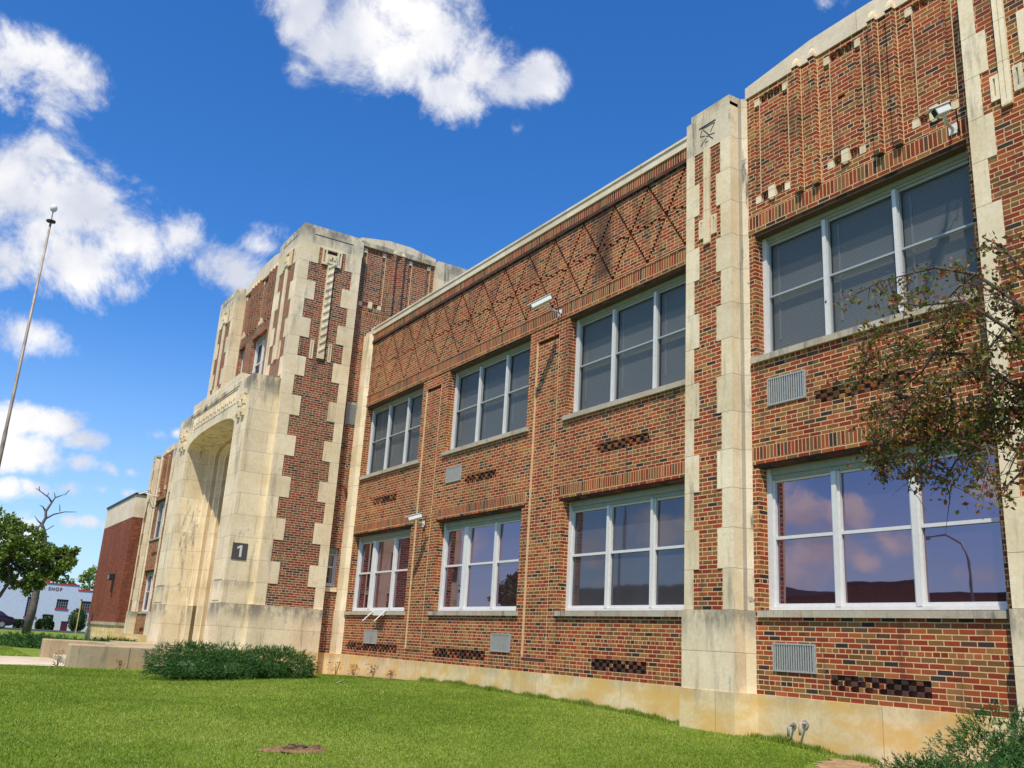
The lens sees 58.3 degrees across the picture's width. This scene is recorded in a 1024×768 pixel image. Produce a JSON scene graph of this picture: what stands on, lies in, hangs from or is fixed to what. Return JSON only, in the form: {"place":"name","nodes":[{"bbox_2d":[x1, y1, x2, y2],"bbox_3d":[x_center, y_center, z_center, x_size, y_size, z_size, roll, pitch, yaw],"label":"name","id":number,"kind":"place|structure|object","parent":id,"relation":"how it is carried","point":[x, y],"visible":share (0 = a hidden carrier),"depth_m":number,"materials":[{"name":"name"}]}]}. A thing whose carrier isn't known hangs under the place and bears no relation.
{"place":"outdoors","nodes":[
{"label":"outdoors","id":0,"kind":"place"},
{"bbox_2d":[0,627,84,632],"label":"side road","id":1,"kind":"structure","parent":0,"point":[43,630],"depth_m":80.89,"materials":[{"name":"grey asphalt"}]},
{"bbox_2d":[0,611,14,627],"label":"parked car","id":2,"kind":"object","parent":1,"relation":"on","point":[5,620],"visible":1,"depth_m":76.80,"materials":[{"name":"black paint"}]},
{"bbox_2d":[59,621,67,630],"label":"utility box","id":3,"kind":"object","parent":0,"point":[63,625],"visible":0.88,"depth_m":84.92,"materials":[{"name":"purple"}]},
{"bbox_2d":[0,0,871,589],"label":"sky","id":4,"kind":"structure","parent":0,"point":[177,146],"materials":[{"name":"blue"}]},
{"bbox_2d":[0,629,879,767],"bbox_3d":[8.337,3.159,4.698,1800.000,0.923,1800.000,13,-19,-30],"label":"ground","id":5,"kind":"structure","parent":0,"point":[34,652],"depth_m":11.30,"materials":[{"name":"green plant"}]},
{"bbox_2d":[12,619,24,627],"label":"round shrub","id":6,"kind":"object","parent":5,"relation":"on","point":[18,623],"visible":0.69,"depth_m":83.78,"materials":[{"name":"green plant"}]},
{"bbox_2d":[0,205,56,465],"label":"flagpole","id":7,"kind":"object","parent":5,"relation":"on","point":[53,208],"visible":1,"depth_m":21.89,"materials":[{"name":"metal"}]},
{"bbox_2d":[0,656,63,665],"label":"walkway","id":8,"kind":"structure","parent":5,"relation":"on","point":[18,660],"depth_m":23.46,"materials":[{"name":"concrete"}]},
{"bbox_2d":[34,618,43,628],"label":"round shrub","id":9,"kind":"object","parent":5,"relation":"on","point":[38,623],"visible":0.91,"depth_m":84.65,"materials":[{"name":"green plant"}]},
{"bbox_2d":[0,505,81,597],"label":"shade tree","id":10,"kind":"object","parent":5,"relation":"on","point":[13,529],"visible":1,"depth_m":52.38,"materials":[{"name":"green plant"}]},
{"bbox_2d":[0,631,87,648],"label":"juniper shrub","id":11,"kind":"object","parent":5,"relation":"on","point":[29,639],"visible":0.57,"depth_m":34.58,"materials":[{"name":"green plant"}]},
{"bbox_2d":[21,486,69,633],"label":"dead tree","id":12,"kind":"object","parent":5,"relation":"on","point":[29,620],"visible":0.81,"depth_m":62.70,"materials":[{"name":"wood"}]},
{"bbox_2d":[0,578,92,631],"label":"building","id":13,"kind":"structure","parent":5,"relation":"on","point":[59,602],"depth_m":87.97,"materials":[{"name":"white paint"}]},
{"bbox_2d":[23,597,38,617],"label":"window","id":14,"kind":"structure","parent":13,"relation":"in","point":[29,598],"depth_m":86.97,"materials":[{"name":"grey glass"}]},
{"bbox_2d":[55,599,67,609],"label":"window","id":15,"kind":"structure","parent":13,"relation":"in","point":[62,604],"depth_m":88.50,"materials":[{"name":"black glass"}]},
{"bbox_2d":[81,601,90,611],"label":"window","id":16,"kind":"structure","parent":13,"relation":"in","point":[85,605],"depth_m":89.60,"materials":[{"name":"black glass"}]},
{"bbox_2d":[41,614,53,629],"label":"round shrub","id":17,"kind":"object","parent":5,"relation":"on","point":[46,620],"visible":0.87,"depth_m":85.02,"materials":[{"name":"green plant"}]},
{"bbox_2d":[47,620,54,629],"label":"round shrub","id":18,"kind":"object","parent":5,"relation":"on","point":[52,626],"visible":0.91,"depth_m":85.23,"materials":[{"name":"green plant"}]},
{"bbox_2d":[31,566,76,584],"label":"background tree","id":19,"kind":"object","parent":5,"relation":"on","point":[66,577],"visible":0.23,"depth_m":110.46,"materials":[{"name":"green plant"}]},
{"bbox_2d":[53,650,66,665],"bbox_3d":[-10.727,6.506,21.744,0.400,0.434,0.303,-4,-18,24],"label":"dry weed","id":20,"kind":"object","parent":5,"relation":"on","point":[60,658],"visible":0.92,"depth_m":21.76,"materials":[{"name":"orange plant"}]},
{"bbox_2d":[67,608,87,631],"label":"round shrub","id":21,"kind":"object","parent":5,"relation":"on","point":[72,621],"visible":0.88,"depth_m":86.27,"materials":[{"name":"green plant"}]},
{"bbox_2d":[75,599,82,633],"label":"marker post","id":22,"kind":"object","parent":5,"relation":"on","point":[78,616],"visible":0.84,"depth_m":74.70,"materials":[{"name":"yellow metal"}]},
{"bbox_2d":[76,564,96,589],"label":"background tree","id":23,"kind":"object","parent":5,"relation":"on","point":[87,576],"visible":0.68,"depth_m":99.96,"materials":[{"name":"green plant"}]},
{"bbox_2d":[84,635,137,641],"bbox_3d":[-15.191,10.099,35.223,2.766,0.911,5.504,13,-19,-30],"label":"juniper shrub","id":24,"kind":"object","parent":5,"relation":"on","point":[102,639],"visible":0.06,"depth_m":34.65,"materials":[{"name":"green plant"}]},
{"bbox_2d":[115,660,125,669],"bbox_3d":[-9.330,6.718,21.893,0.230,0.306,0.287,5,-16,-4],"label":"dry weed","id":25,"kind":"object","parent":5,"relation":"on","point":[120,664],"visible":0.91,"depth_m":21.88,"materials":[{"name":"orange plant"}]},
{"bbox_2d":[84,492,163,639],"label":"brick annex","id":26,"kind":"object","parent":5,"relation":"on","point":[119,547],"visible":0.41,"depth_m":51.56,"materials":[{"name":"brick"},{"name":"stone"},{"name":"dark metal"}]},
{"bbox_2d":[107,573,114,596],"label":"wall floodlight","id":27,"kind":"object","parent":26,"relation":"attached to","point":[110,576],"depth_m":51.33,"materials":[{"name":"grey metal"}]},
{"bbox_2d":[39,638,208,669],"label":"entrance terrace","id":28,"kind":"structure","parent":5,"relation":"on","point":[91,654],"depth_m":22.38,"materials":[{"name":"concrete"}]},
{"bbox_2d":[139,640,320,680],"bbox_3d":[-6.171,6.117,20.183,3.881,0.981,2.212,13,-19,-30],"label":"juniper shrub","id":29,"kind":"object","parent":5,"relation":"on","point":[219,662],"visible":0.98,"depth_m":19.71,"materials":[{"name":"green plant"}]},
{"bbox_2d":[257,743,331,753],"bbox_3d":[-2.434,4.161,10.478,0.916,0.074,0.671,13,-19,-30],"label":"bare soil patch","id":30,"kind":"object","parent":5,"relation":"on","point":[293,748],"visible":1,"depth_m":10.36,"materials":[{"name":"brown soil"}]},
{"bbox_2d":[326,674,441,682],"bbox_3d":[-3.558,6.892,21.495,1.400,0.187,7.600,13,-19,-30],"label":"soil strip","id":31,"kind":"object","parent":5,"relation":"on","point":[376,677],"visible":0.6,"depth_m":21.67,"materials":[{"name":"brown soil"}]},
{"bbox_2d":[327,661,340,673],"bbox_3d":[-4.504,7.204,23.261,0.399,0.385,0.443,13,-19,-30],"label":"dry weed","id":32,"kind":"object","parent":31,"relation":"on","point":[336,667],"visible":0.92,"depth_m":23.25,"materials":[{"name":"orange plant"}]},
{"bbox_2d":[347,664,357,674],"bbox_3d":[-3.885,7.048,22.588,0.310,0.343,0.334,13,-19,-30],"label":"dry weed","id":33,"kind":"object","parent":31,"relation":"on","point":[354,673],"visible":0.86,"depth_m":22.55,"materials":[{"name":"orange plant"}]},
{"bbox_2d":[366,664,378,675],"bbox_3d":[-3.344,6.886,22.003,0.361,0.328,0.435,13,-19,-30],"label":"dry weed","id":34,"kind":"object","parent":31,"relation":"on","point":[373,673],"visible":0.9,"depth_m":22.02,"materials":[{"name":"orange plant"}]},
{"bbox_2d":[387,670,395,678],"bbox_3d":[-2.808,6.742,21.296,0.254,0.259,0.256,13,-19,-30],"label":"dry weed","id":35,"kind":"object","parent":31,"relation":"on","point":[391,673],"visible":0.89,"depth_m":21.27,"materials":[{"name":"orange plant"}]},
{"bbox_2d":[122,0,1023,767],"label":"school building","id":36,"kind":"structure","parent":5,"relation":"on","point":[626,478],"depth_m":15.13,"materials":[{"name":"brick"}]},
{"bbox_2d":[137,490,157,497],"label":"security camera","id":37,"kind":"object","parent":36,"relation":"attached to","point":[145,492],"visible":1,"depth_m":49.17,"materials":[{"name":"white"}]},
{"bbox_2d":[142,571,153,611],"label":"window","id":38,"kind":"structure","parent":36,"relation":"in","point":[150,574],"depth_m":47.64,"materials":[{"name":"white glass"}]},
{"bbox_2d":[154,500,165,537],"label":"window","id":39,"kind":"structure","parent":36,"relation":"in","point":[163,502],"depth_m":48.77,"materials":[{"name":"grey"}]},
{"bbox_2d":[231,542,247,559],"bbox_3d":[-7.195,4.416,24.229,0.400,0.430,0.022,13,-19,-30],"label":"number sign","id":40,"kind":"object","parent":36,"relation":"attached to","point":[239,551],"visible":1,"depth_m":24.22,"materials":[{"name":"grey metal"}]},
{"bbox_2d":[252,333,266,373],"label":"window","id":41,"kind":"structure","parent":36,"relation":"in","point":[261,341],"depth_m":30.48,"materials":[{"name":"white glass"}]},
{"bbox_2d":[325,548,337,586],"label":"window","id":42,"kind":"structure","parent":36,"relation":"in","point":[332,560],"depth_m":25.71,"materials":[{"name":"grey glass"}]},
{"bbox_2d":[362,609,385,620],"bbox_3d":[-3.434,5.767,22.835,0.377,0.310,0.865,13,-19,-30],"label":"wall bracket","id":43,"kind":"object","parent":36,"relation":"attached to","point":[379,612],"depth_m":22.84,"materials":[{"name":"white metal"}]},
{"bbox_2d":[352,529,410,610],"bbox_3d":[-3.312,4.886,23.874,0.112,2.010,3.550,13,-19,-30],"label":"window","id":44,"kind":"structure","parent":36,"relation":"in","point":[382,561],"depth_m":24.04,"materials":[{"name":"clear glass"}]},
{"bbox_2d":[366,388,423,474],"bbox_3d":[-3.006,1.370,24.950,0.330,1.985,3.550,13,-19,-30],"label":"window","id":45,"kind":"structure","parent":36,"relation":"in","point":[396,442],"depth_m":25.16,"materials":[{"name":"grey glass"}]},
{"bbox_2d":[405,512,425,527],"bbox_3d":[-2.268,3.226,21.771,0.588,0.330,0.469,13,-19,-30],"label":"security camera","id":46,"kind":"object","parent":36,"relation":"attached to","point":[417,516],"visible":1,"depth_m":21.66,"materials":[{"name":"white"}]},
{"bbox_2d":[438,510,521,610],"bbox_3d":[-0.643,3.877,19.817,0.112,2.010,3.570,13,-19,-30],"label":"window","id":47,"kind":"structure","parent":36,"relation":"in","point":[480,563],"depth_m":19.88,"materials":[{"name":"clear glass"}]},
{"bbox_2d":[450,341,530,448],"bbox_3d":[-0.337,0.361,20.893,0.330,1.985,3.570,13,-19,-30],"label":"window","id":48,"kind":"structure","parent":36,"relation":"in","point":[494,399],"depth_m":21.02,"materials":[{"name":"grey glass"}]},
{"bbox_2d":[527,293,561,316],"bbox_3d":[0.690,-1.606,18.535,0.756,0.370,0.389,8,-17,-16],"label":"security camera","id":49,"kind":"object","parent":36,"relation":"attached to","point":[542,301],"visible":1,"depth_m":18.47,"materials":[{"name":"white"}]},
{"bbox_2d":[565,483,684,610],"bbox_3d":[2.032,2.866,15.752,0.110,2.010,3.550,13,-19,-30],"label":"window","id":50,"kind":"structure","parent":36,"relation":"in","point":[626,550],"depth_m":15.83,"materials":[{"name":"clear glass"}]},
{"bbox_2d":[573,273,685,411],"bbox_3d":[2.337,-0.650,16.827,0.330,1.985,3.550,13,-19,-30],"label":"window","id":51,"kind":"structure","parent":36,"relation":"in","point":[641,347],"depth_m":16.94,"materials":[{"name":"grey glass"}]},
{"bbox_2d":[787,722,796,736],"bbox_3d":[3.612,4.473,11.871,0.138,0.174,0.069,13,-19,-30],"label":"pipe stub","id":52,"kind":"object","parent":36,"relation":"attached to","point":[793,725],"visible":1,"depth_m":11.86,"materials":[{"name":"grey metal"}]},
{"bbox_2d":[798,720,808,735],"bbox_3d":[3.716,4.394,11.728,0.138,0.189,0.099,13,-19,-30],"label":"pipe stub","id":53,"kind":"object","parent":36,"relation":"attached to","point":[805,723],"visible":1,"depth_m":11.73,"materials":[{"name":"metal"}]},
{"bbox_2d":[762,151,978,360],"bbox_3d":[4.965,-1.644,12.831,0.330,1.985,3.520,13,-19,-30],"label":"window","id":54,"kind":"structure","parent":36,"relation":"in","point":[897,233],"depth_m":12.82,"materials":[{"name":"grey glass"}]},
{"bbox_2d":[767,436,1007,609],"bbox_3d":[4.660,1.872,11.756,0.110,2.010,3.520,13,-19,-30],"label":"window","id":55,"kind":"structure","parent":36,"relation":"in","point":[837,540],"depth_m":11.71,"materials":[{"name":"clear glass"}]},
{"bbox_2d":[925,101,960,135],"bbox_3d":[5.429,-3.352,11.511,0.571,0.303,0.247,13,-19,-30],"label":"security camera","id":56,"kind":"object","parent":36,"relation":"attached to","point":[942,109],"visible":1,"depth_m":11.45,"materials":[{"name":"white"}]},
{"bbox_2d":[812,758,889,767],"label":"soil bed","id":57,"kind":"object","parent":5,"relation":"on","point":[836,763],"visible":0.95,"depth_m":10.56,"materials":[{"name":"brown soil"}]},
{"bbox_2d":[863,750,1023,767],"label":"juniper shrub","id":58,"kind":"object","parent":57,"relation":"on","point":[941,763],"visible":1,"depth_m":8.06,"materials":[{"name":"green plant"}]},
{"bbox_2d":[920,700,1023,767],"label":"juniper shrub","id":59,"kind":"object","parent":57,"relation":"on","point":[1010,749],"visible":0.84,"depth_m":8.54,"materials":[{"name":"green plant"}]},
{"bbox_2d":[822,230,1023,533],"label":"crabapple tree","id":60,"kind":"object","parent":5,"relation":"on","point":[980,416],"visible":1,"depth_m":5.94,"materials":[{"name":"green plant"}]}
]}

